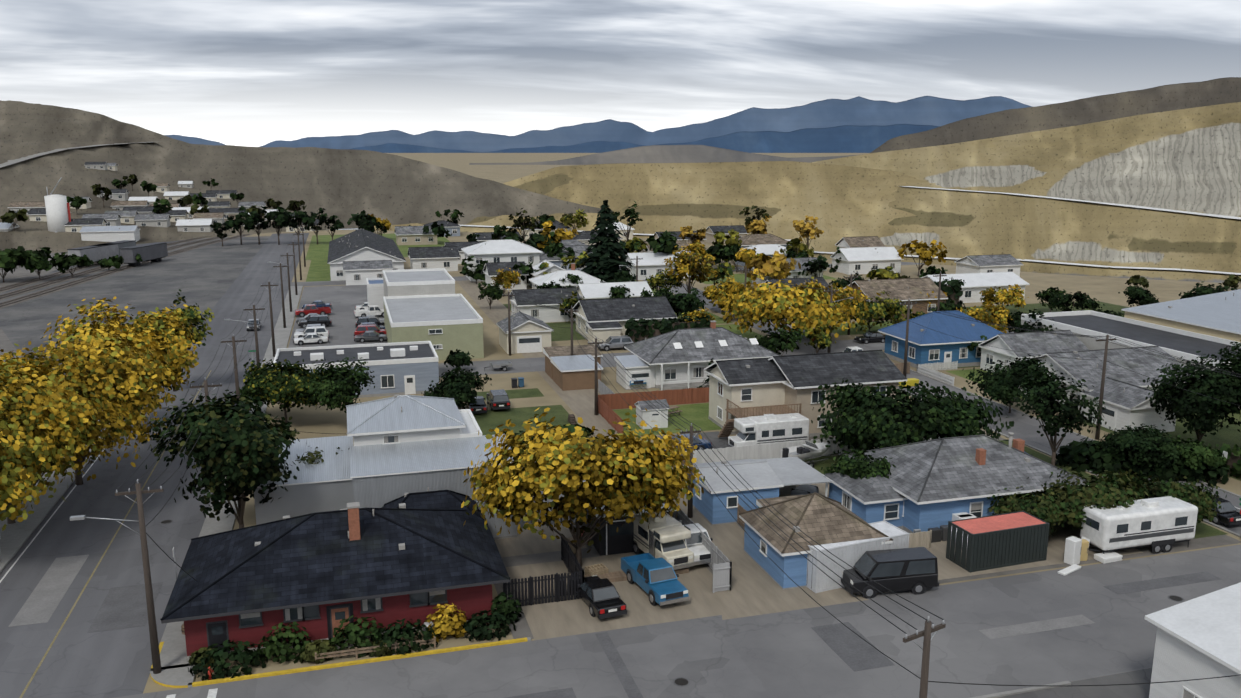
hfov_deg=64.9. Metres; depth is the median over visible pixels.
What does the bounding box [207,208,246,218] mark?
hill house
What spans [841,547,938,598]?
black van
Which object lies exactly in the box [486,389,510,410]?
car
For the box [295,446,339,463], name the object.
olive tree
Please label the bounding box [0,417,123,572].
walk pavement
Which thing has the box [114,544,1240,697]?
cross road
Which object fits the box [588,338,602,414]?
alley pole
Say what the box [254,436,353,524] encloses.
metal shop wing
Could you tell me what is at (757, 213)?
valley tree
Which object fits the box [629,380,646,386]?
blue truck
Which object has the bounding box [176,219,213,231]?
hill house
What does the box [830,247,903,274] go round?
valley house
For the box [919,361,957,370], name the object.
white picket fence
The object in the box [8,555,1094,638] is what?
light road patches
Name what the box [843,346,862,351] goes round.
white pickup
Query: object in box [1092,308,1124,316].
tree
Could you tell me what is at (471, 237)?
park tree
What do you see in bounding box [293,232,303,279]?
pole
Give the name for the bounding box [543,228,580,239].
valley tree
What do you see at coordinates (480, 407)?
car
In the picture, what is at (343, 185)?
hill terrain
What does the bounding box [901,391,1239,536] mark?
kerb
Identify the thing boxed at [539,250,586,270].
valley house
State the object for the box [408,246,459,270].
house
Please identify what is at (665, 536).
old camper van
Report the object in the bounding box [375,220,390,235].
park tree
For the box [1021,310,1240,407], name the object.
building
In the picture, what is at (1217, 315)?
roof
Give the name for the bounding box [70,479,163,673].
pole
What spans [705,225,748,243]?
valley house
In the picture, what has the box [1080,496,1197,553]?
travel trailer
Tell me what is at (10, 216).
hill tree
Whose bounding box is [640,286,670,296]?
tree
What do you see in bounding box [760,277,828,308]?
dark roof house
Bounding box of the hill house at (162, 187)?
[141,183,169,192]
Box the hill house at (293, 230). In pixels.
[286,219,318,231]
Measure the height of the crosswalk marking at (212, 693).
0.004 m
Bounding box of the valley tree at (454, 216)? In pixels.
[435,209,463,223]
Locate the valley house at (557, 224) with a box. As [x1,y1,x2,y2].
[520,220,571,238]
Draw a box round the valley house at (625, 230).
[597,222,634,239]
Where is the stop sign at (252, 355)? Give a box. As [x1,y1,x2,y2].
[248,350,255,367]
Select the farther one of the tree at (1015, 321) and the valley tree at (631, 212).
the valley tree at (631, 212)
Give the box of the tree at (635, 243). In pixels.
[622,237,647,252]
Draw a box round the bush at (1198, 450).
[1157,435,1227,471]
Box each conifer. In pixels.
[576,200,635,281]
[697,358,713,387]
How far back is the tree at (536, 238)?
225.75 m
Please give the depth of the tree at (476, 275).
198.01 m
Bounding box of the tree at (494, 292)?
[478,280,503,308]
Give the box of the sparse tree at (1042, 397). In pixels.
[1013,364,1106,465]
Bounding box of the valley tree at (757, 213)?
[739,205,768,225]
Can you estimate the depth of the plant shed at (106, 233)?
283.76 m
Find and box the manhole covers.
[160,407,1184,686]
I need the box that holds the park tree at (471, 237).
[466,233,479,241]
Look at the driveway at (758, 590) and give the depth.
59.27 m
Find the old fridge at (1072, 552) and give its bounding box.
[1064,536,1081,564]
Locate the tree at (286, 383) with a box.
[240,358,326,422]
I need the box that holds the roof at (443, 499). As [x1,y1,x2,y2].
[382,487,482,518]
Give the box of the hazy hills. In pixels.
[469,145,862,164]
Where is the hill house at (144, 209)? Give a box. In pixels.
[123,206,153,213]
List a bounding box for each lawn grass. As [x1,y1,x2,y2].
[463,388,543,401]
[473,405,591,445]
[546,322,585,340]
[613,403,721,435]
[675,310,732,323]
[695,274,836,283]
[716,324,766,339]
[832,321,892,334]
[946,369,1024,399]
[962,301,1129,323]
[1076,410,1240,480]
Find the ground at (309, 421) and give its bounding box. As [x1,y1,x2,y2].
[143,153,1240,693]
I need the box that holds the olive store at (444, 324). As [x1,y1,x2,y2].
[383,294,483,360]
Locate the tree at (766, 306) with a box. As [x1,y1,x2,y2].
[713,275,880,337]
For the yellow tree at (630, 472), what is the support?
on the ground at (309, 421)
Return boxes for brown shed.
[543,344,602,378]
[550,355,602,390]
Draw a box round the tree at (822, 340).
[801,324,835,353]
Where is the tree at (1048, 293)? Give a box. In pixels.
[1035,287,1071,311]
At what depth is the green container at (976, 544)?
63.69 m
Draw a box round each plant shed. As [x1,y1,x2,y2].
[0,222,19,231]
[79,225,139,241]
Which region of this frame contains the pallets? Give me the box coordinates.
[585,563,608,575]
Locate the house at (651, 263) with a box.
[625,251,697,279]
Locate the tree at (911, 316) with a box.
[890,308,927,324]
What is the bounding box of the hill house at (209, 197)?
[190,193,217,201]
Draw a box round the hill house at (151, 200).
[128,197,157,203]
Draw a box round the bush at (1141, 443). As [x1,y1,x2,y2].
[1091,422,1182,468]
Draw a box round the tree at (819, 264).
[798,254,837,276]
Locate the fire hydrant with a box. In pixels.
[207,666,213,679]
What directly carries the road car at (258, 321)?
on the road at (79, 661)
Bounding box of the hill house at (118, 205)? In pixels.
[111,200,148,209]
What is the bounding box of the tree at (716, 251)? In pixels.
[705,242,740,264]
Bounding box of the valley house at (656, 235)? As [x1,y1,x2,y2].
[653,231,705,244]
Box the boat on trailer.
[781,441,840,466]
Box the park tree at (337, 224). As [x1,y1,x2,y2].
[317,213,343,239]
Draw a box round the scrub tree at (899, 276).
[890,270,909,278]
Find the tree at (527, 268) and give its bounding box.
[513,262,535,284]
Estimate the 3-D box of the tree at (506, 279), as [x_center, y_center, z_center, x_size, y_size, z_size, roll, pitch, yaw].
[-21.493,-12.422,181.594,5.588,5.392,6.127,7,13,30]
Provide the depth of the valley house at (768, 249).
229.13 m
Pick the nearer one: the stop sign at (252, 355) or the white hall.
the white hall
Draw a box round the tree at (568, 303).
[558,291,584,318]
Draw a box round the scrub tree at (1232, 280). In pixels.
[1222,274,1240,287]
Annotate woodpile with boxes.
[568,414,575,424]
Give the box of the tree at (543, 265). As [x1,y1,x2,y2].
[535,262,551,274]
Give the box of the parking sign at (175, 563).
[173,547,176,579]
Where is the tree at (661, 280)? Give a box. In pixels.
[645,268,683,290]
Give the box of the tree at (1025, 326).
[1011,309,1056,332]
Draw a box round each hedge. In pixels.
[624,315,711,341]
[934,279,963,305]
[1219,443,1240,478]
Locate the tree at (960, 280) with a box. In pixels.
[943,278,965,284]
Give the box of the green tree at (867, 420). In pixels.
[811,377,1013,453]
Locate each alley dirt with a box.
[456,280,544,357]
[537,371,757,569]
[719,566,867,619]
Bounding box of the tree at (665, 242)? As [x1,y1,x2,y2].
[646,230,678,254]
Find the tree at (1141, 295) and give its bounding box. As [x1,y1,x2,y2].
[1118,283,1158,306]
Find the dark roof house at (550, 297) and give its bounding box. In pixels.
[510,287,580,321]
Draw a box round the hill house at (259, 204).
[238,201,265,209]
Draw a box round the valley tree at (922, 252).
[897,239,947,276]
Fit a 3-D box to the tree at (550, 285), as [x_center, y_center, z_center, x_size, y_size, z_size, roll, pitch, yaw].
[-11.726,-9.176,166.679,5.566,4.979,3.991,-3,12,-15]
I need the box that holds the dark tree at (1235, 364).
[1185,340,1240,431]
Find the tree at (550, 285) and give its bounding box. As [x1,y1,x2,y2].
[535,280,563,288]
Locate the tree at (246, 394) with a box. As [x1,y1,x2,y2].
[231,383,278,407]
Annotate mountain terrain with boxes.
[165,96,1031,151]
[352,124,939,152]
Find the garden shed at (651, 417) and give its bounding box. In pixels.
[634,399,669,428]
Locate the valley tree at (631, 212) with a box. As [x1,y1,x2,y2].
[611,201,642,239]
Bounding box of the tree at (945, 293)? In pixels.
[920,291,947,305]
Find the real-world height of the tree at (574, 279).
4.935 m
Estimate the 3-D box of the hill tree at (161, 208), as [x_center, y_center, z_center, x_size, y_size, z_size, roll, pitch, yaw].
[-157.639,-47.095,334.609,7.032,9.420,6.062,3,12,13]
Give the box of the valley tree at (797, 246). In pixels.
[780,238,813,257]
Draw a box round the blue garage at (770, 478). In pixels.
[682,457,831,525]
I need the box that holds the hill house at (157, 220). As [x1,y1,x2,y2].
[134,214,170,226]
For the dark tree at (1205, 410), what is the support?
on the ground at (309, 421)
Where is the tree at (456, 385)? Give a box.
[421,367,491,409]
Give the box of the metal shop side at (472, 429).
[459,409,481,437]
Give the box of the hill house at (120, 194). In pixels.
[97,189,128,200]
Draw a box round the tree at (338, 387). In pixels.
[305,357,374,412]
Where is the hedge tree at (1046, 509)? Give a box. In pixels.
[987,486,1071,536]
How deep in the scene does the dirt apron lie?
58.11 m
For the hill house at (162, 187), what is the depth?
467.99 m
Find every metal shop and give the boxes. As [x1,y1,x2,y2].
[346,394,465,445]
[349,434,516,539]
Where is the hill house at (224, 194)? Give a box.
[206,190,237,198]
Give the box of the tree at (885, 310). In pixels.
[851,295,906,331]
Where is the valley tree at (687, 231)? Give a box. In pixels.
[679,226,705,243]
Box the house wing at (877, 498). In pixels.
[822,472,907,528]
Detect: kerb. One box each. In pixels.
[150,665,194,687]
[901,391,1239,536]
[910,369,1240,497]
[970,681,1070,697]
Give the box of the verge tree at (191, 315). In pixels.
[126,289,213,391]
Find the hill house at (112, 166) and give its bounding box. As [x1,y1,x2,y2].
[107,163,117,170]
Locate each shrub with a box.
[188,640,267,680]
[188,647,214,667]
[256,621,311,663]
[298,639,339,663]
[328,615,388,657]
[367,638,394,656]
[370,618,437,655]
[425,603,467,642]
[463,610,515,640]
[491,592,523,622]
[505,431,543,448]
[1055,437,1120,472]
[1086,445,1148,475]
[1122,456,1184,481]
[1166,455,1229,487]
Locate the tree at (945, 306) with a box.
[931,299,965,311]
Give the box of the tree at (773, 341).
[755,325,803,355]
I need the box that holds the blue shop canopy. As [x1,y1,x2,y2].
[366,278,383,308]
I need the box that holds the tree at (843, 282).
[829,271,863,287]
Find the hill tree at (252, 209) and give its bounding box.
[246,205,264,225]
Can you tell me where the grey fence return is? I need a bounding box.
[712,561,730,592]
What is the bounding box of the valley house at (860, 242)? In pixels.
[835,236,885,247]
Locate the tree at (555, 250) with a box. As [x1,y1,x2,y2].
[542,243,574,258]
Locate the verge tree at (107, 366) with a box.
[0,314,182,484]
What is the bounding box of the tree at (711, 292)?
[702,274,743,311]
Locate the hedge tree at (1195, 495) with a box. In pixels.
[1117,469,1226,522]
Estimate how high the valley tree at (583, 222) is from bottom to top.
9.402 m
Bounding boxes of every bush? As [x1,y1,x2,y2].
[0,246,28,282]
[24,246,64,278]
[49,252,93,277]
[97,255,123,269]
[135,254,142,261]
[1091,422,1182,468]
[1157,435,1227,471]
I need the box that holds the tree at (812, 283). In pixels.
[778,277,826,294]
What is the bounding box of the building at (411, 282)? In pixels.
[383,268,454,296]
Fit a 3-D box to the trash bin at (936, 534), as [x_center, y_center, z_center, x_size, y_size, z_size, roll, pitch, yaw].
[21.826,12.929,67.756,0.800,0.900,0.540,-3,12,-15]
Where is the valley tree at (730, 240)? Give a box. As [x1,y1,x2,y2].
[712,229,741,262]
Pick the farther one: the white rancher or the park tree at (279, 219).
the park tree at (279, 219)
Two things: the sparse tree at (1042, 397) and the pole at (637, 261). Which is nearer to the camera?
the sparse tree at (1042, 397)
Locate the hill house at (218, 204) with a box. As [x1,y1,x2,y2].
[200,201,230,207]
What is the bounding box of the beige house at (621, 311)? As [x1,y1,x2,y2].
[573,296,676,339]
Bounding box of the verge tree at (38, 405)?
[0,343,158,523]
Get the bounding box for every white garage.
[496,311,553,353]
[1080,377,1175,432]
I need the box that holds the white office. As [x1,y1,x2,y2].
[343,260,392,284]
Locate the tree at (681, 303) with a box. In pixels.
[649,287,707,321]
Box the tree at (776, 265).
[741,251,800,281]
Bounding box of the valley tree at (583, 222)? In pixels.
[559,209,588,233]
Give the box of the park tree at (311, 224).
[304,208,327,244]
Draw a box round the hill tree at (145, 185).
[140,180,157,196]
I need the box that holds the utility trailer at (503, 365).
[484,361,511,370]
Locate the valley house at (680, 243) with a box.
[640,240,687,252]
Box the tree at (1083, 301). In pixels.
[1048,291,1103,311]
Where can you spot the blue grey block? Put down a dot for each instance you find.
(403, 368)
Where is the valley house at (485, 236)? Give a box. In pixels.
[475,232,520,241]
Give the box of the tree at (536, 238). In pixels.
[529,231,563,250]
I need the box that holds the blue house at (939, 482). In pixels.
[844,432,1089,532]
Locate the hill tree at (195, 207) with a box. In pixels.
[190,204,208,214]
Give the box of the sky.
[0,0,1240,146]
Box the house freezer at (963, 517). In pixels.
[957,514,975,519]
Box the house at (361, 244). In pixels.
[327,228,405,280]
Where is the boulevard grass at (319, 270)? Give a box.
[306,259,330,285]
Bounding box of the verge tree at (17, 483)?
[0,352,100,530]
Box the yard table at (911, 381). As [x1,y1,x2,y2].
[899,378,918,385]
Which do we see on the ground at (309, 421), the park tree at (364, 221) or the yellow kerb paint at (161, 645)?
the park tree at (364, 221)
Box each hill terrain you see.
[0,100,612,252]
[374,161,925,239]
[800,102,1240,282]
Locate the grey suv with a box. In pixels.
[597,335,633,350]
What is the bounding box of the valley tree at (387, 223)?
[368,214,390,234]
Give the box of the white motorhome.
[727,413,808,446]
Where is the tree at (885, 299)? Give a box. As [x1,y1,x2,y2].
[875,290,901,310]
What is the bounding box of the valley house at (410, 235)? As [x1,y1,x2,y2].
[394,226,437,244]
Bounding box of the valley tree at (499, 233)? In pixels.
[491,225,519,239]
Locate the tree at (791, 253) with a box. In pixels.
[786,249,807,257]
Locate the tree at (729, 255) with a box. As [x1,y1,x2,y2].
[721,244,740,271]
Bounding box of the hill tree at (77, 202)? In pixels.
[66,195,86,214]
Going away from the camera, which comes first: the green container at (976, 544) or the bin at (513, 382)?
the green container at (976, 544)
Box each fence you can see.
[315,637,435,664]
[503,570,583,606]
[561,537,582,577]
[598,379,614,394]
[598,387,708,408]
[598,397,622,432]
[674,510,731,590]
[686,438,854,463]
[737,503,745,528]
[806,520,909,592]
[894,362,909,373]
[909,530,931,547]
[916,364,954,385]
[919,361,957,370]
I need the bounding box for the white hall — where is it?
[1145,582,1240,697]
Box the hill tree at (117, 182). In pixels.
[111,179,127,188]
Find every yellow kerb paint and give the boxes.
[151,642,163,667]
[192,637,527,686]
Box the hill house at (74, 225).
[63,218,106,231]
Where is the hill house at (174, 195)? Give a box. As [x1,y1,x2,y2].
[163,191,189,199]
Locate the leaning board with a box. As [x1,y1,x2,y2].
[1058,564,1081,575]
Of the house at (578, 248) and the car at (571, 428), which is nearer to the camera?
the car at (571, 428)
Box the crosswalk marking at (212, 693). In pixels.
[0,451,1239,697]
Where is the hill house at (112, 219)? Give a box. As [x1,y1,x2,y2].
[82,213,121,225]
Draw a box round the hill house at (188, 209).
[172,207,209,217]
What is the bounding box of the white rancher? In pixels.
[921,271,1029,302]
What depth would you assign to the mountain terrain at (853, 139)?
13428.75 m
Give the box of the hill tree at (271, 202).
[264,198,282,208]
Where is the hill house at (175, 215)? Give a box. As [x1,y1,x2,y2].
[153,210,187,221]
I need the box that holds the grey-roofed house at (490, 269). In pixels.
[483,261,528,289]
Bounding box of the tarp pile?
[791,484,818,495]
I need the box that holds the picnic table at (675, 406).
[668,405,681,416]
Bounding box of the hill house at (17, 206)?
[8,201,44,213]
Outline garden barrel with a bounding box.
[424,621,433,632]
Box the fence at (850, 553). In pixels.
[806,520,909,592]
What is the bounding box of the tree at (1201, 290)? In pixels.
[1178,281,1237,298]
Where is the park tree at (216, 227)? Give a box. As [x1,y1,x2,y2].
[210,222,231,245]
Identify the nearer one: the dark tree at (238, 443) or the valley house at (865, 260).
the dark tree at (238, 443)
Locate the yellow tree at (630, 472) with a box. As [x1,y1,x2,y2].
[461,406,704,566]
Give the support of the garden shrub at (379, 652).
on the ground at (309, 421)
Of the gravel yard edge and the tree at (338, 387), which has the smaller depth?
the tree at (338, 387)
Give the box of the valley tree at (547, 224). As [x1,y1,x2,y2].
[537,220,559,247]
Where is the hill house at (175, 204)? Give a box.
[148,203,180,208]
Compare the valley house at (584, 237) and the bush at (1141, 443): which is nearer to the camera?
the bush at (1141, 443)
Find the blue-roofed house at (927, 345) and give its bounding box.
[878,310,1004,368]
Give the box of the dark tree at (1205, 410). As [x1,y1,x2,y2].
[1143,356,1240,440]
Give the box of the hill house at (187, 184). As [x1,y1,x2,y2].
[178,181,193,187]
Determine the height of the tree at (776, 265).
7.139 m
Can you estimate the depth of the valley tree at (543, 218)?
273.34 m
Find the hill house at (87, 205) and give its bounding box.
[67,197,91,208]
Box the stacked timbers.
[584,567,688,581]
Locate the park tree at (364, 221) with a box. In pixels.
[347,210,380,231]
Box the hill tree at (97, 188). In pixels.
[91,184,111,207]
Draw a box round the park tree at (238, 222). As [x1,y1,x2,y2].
[225,206,249,244]
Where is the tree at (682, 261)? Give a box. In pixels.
[663,240,717,291]
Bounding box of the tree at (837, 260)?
[835,247,840,262]
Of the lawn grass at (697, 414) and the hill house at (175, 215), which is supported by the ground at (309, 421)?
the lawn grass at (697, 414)
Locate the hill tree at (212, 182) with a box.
[202,178,218,187]
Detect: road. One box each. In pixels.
[0,142,147,167]
[0,233,308,697]
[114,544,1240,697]
[290,262,923,285]
[438,331,1014,376]
[460,225,789,240]
[619,266,1240,533]
[814,251,1240,274]
[902,186,1240,218]
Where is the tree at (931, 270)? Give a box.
[919,266,947,277]
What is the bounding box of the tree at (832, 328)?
[790,302,853,331]
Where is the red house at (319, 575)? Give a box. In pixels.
[160,502,509,658]
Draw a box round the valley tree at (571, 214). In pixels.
[562,209,587,228]
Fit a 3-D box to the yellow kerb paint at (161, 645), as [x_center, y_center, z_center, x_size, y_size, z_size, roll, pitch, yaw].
[-24.831,16.459,52.327,0.204,0.134,2.900,-3,12,-15]
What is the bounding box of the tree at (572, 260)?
[561,251,588,271]
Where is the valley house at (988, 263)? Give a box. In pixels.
[954,254,1022,276]
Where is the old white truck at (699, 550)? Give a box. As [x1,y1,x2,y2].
[679,520,712,564]
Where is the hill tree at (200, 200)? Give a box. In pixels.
[192,192,207,206]
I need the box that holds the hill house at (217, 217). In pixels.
[193,212,224,223]
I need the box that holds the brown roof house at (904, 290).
[843,277,947,320]
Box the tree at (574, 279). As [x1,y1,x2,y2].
[559,274,582,287]
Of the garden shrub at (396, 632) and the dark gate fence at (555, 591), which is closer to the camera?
the garden shrub at (396, 632)
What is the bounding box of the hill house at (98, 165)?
[84,162,107,169]
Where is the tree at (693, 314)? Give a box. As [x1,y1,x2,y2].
[682,307,715,321]
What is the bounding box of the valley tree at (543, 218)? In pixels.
[536,214,555,230]
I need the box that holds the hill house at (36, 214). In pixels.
[27,208,70,221]
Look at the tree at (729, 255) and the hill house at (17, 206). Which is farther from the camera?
the hill house at (17, 206)
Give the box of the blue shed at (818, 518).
[739,492,892,589]
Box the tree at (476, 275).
[459,256,487,283]
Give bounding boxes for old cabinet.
[1080,539,1088,560]
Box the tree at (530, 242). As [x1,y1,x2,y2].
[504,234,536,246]
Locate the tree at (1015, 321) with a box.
[998,311,1025,332]
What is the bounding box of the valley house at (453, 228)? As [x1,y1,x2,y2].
[423,220,461,236]
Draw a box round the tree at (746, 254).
[735,247,764,262]
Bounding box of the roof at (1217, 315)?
[1121,289,1240,341]
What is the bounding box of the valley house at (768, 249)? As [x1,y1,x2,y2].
[735,244,786,265]
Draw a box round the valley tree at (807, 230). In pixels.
[793,215,823,248]
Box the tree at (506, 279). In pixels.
[491,267,520,293]
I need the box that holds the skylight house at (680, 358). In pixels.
[624,320,779,389]
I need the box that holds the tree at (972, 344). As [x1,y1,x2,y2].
[967,335,987,352]
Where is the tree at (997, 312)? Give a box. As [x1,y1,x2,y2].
[956,299,1012,332]
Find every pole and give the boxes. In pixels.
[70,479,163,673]
[190,377,221,494]
[221,335,246,397]
[224,303,264,366]
[261,282,277,356]
[268,253,292,311]
[273,262,287,327]
[287,242,299,294]
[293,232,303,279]
[300,224,305,266]
[502,290,514,355]
[565,306,577,355]
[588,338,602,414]
[619,256,642,281]
[680,423,700,517]
[688,251,692,293]
[739,267,751,324]
[823,287,852,352]
[844,273,857,334]
[900,300,915,376]
[903,616,945,697]
[933,271,946,310]
[1095,333,1115,439]
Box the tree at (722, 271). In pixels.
[702,259,734,284]
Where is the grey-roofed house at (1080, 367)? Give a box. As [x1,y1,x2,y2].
[1005,346,1197,412]
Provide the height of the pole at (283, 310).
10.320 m
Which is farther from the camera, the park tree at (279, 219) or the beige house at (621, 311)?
the park tree at (279, 219)
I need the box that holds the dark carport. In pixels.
[581,481,676,555]
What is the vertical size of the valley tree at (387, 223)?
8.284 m
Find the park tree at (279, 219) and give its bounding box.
[263,206,291,244]
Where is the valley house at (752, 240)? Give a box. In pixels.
[738,234,791,248]
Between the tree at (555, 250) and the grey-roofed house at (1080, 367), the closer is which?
the grey-roofed house at (1080, 367)
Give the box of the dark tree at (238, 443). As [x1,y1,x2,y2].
[141,389,306,527]
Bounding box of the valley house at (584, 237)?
[572,231,622,244]
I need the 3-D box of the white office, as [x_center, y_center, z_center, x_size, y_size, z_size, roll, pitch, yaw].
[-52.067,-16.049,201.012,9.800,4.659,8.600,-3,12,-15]
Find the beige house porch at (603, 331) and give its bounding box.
[586,321,622,344]
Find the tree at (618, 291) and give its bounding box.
[609,285,633,297]
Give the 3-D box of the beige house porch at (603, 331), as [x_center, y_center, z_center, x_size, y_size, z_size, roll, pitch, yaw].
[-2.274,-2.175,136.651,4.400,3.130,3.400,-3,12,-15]
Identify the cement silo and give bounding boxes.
[44,177,70,231]
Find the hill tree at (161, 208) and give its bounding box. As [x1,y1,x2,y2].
[152,198,172,213]
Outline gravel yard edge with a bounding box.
[0,252,67,366]
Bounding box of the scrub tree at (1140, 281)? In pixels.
[1125,275,1148,287]
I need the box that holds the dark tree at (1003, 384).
[963,354,1053,412]
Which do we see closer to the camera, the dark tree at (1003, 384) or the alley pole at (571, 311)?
the dark tree at (1003, 384)
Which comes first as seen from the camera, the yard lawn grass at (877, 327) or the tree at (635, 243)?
the yard lawn grass at (877, 327)
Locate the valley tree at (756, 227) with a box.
[745,216,771,233]
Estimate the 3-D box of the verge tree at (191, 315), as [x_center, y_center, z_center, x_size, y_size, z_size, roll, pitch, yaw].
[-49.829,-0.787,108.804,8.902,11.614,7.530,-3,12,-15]
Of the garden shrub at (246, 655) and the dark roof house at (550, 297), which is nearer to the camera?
the garden shrub at (246, 655)
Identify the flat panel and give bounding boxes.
[1094,551,1122,563]
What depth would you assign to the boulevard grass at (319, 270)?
219.14 m
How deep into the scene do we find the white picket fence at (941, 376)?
115.79 m
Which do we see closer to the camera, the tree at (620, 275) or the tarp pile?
the tarp pile
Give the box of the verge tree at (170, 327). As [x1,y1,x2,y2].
[38,296,201,434]
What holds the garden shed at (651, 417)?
on the ground at (309, 421)
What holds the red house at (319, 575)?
on the ground at (309, 421)
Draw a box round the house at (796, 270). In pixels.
[752,256,826,283]
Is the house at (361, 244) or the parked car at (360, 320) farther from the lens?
the house at (361, 244)
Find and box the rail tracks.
[0,234,252,308]
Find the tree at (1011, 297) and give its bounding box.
[979,284,1028,308]
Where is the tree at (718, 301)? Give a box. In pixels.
[714,282,757,311]
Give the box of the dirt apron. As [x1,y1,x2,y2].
[506,552,721,639]
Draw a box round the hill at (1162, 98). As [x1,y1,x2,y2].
[869,77,1240,153]
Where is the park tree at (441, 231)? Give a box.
[422,221,451,237]
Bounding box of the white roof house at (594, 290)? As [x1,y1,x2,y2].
[576,280,652,299]
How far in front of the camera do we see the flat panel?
64.49 m
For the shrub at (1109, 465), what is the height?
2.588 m
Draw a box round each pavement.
[0,236,269,374]
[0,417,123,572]
[150,402,266,670]
[261,286,302,367]
[288,285,387,347]
[997,668,1151,697]
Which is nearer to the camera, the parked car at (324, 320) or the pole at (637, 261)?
the parked car at (324, 320)
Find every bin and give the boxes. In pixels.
[511,378,517,387]
[518,377,523,387]
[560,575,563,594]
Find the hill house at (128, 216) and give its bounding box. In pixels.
[104,210,138,223]
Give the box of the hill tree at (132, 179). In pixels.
[122,174,137,190]
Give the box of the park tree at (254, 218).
[244,205,268,244]
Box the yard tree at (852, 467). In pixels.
[821,447,895,478]
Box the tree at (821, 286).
[801,283,846,300]
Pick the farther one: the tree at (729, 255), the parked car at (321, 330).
the tree at (729, 255)
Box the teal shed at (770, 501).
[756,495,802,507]
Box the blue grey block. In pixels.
[272,341,438,397]
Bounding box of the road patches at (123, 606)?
[83,436,1220,697]
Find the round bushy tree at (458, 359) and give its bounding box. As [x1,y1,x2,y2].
[444,349,473,367]
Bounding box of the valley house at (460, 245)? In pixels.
[444,241,484,263]
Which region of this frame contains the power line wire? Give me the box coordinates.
[117,226,1240,685]
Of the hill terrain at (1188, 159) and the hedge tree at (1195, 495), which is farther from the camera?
the hill terrain at (1188, 159)
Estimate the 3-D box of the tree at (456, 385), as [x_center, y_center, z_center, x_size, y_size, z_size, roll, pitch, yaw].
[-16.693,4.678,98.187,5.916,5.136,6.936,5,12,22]
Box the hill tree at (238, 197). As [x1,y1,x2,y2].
[230,192,243,202]
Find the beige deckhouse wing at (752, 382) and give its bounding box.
[703,357,787,434]
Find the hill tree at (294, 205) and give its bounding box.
[286,200,306,211]
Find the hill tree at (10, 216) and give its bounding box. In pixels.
[0,208,27,230]
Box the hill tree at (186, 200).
[177,195,192,206]
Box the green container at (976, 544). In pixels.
[946,511,1049,572]
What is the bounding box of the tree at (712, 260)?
[701,255,714,264]
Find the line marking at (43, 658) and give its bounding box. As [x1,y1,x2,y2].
[19,370,211,697]
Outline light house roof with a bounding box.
[529,260,564,286]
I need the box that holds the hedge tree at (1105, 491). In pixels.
[1028,463,1161,529]
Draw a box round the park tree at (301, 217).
[284,210,310,243]
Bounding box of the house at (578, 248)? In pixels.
[562,245,592,253]
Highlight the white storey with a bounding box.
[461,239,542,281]
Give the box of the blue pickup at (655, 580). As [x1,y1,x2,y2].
[621,553,688,605]
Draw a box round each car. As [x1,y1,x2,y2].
[67,243,118,267]
[91,240,135,255]
[119,242,167,266]
[246,319,260,330]
[293,333,328,345]
[294,304,331,316]
[294,326,328,337]
[295,324,321,331]
[296,313,318,322]
[298,315,331,327]
[302,300,331,308]
[353,305,383,316]
[354,324,385,335]
[354,331,387,342]
[355,302,368,309]
[355,316,384,327]
[360,322,384,328]
[365,315,383,320]
[466,396,486,413]
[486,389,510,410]
[548,424,594,437]
[576,575,626,618]
[664,434,712,453]
[854,331,884,343]
[1209,496,1240,525]
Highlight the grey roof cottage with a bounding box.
[978,330,1088,371]
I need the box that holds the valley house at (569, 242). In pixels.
[560,239,585,245]
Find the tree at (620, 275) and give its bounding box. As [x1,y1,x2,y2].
[600,270,632,282]
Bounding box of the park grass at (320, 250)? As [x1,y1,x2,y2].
[305,233,449,259]
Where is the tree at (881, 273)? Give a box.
[866,266,897,279]
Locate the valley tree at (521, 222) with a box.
[508,208,538,242]
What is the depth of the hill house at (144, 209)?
346.74 m
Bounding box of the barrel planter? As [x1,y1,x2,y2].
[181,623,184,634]
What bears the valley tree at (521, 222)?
on the ground at (309, 421)
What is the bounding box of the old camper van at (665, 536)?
[633,512,694,569]

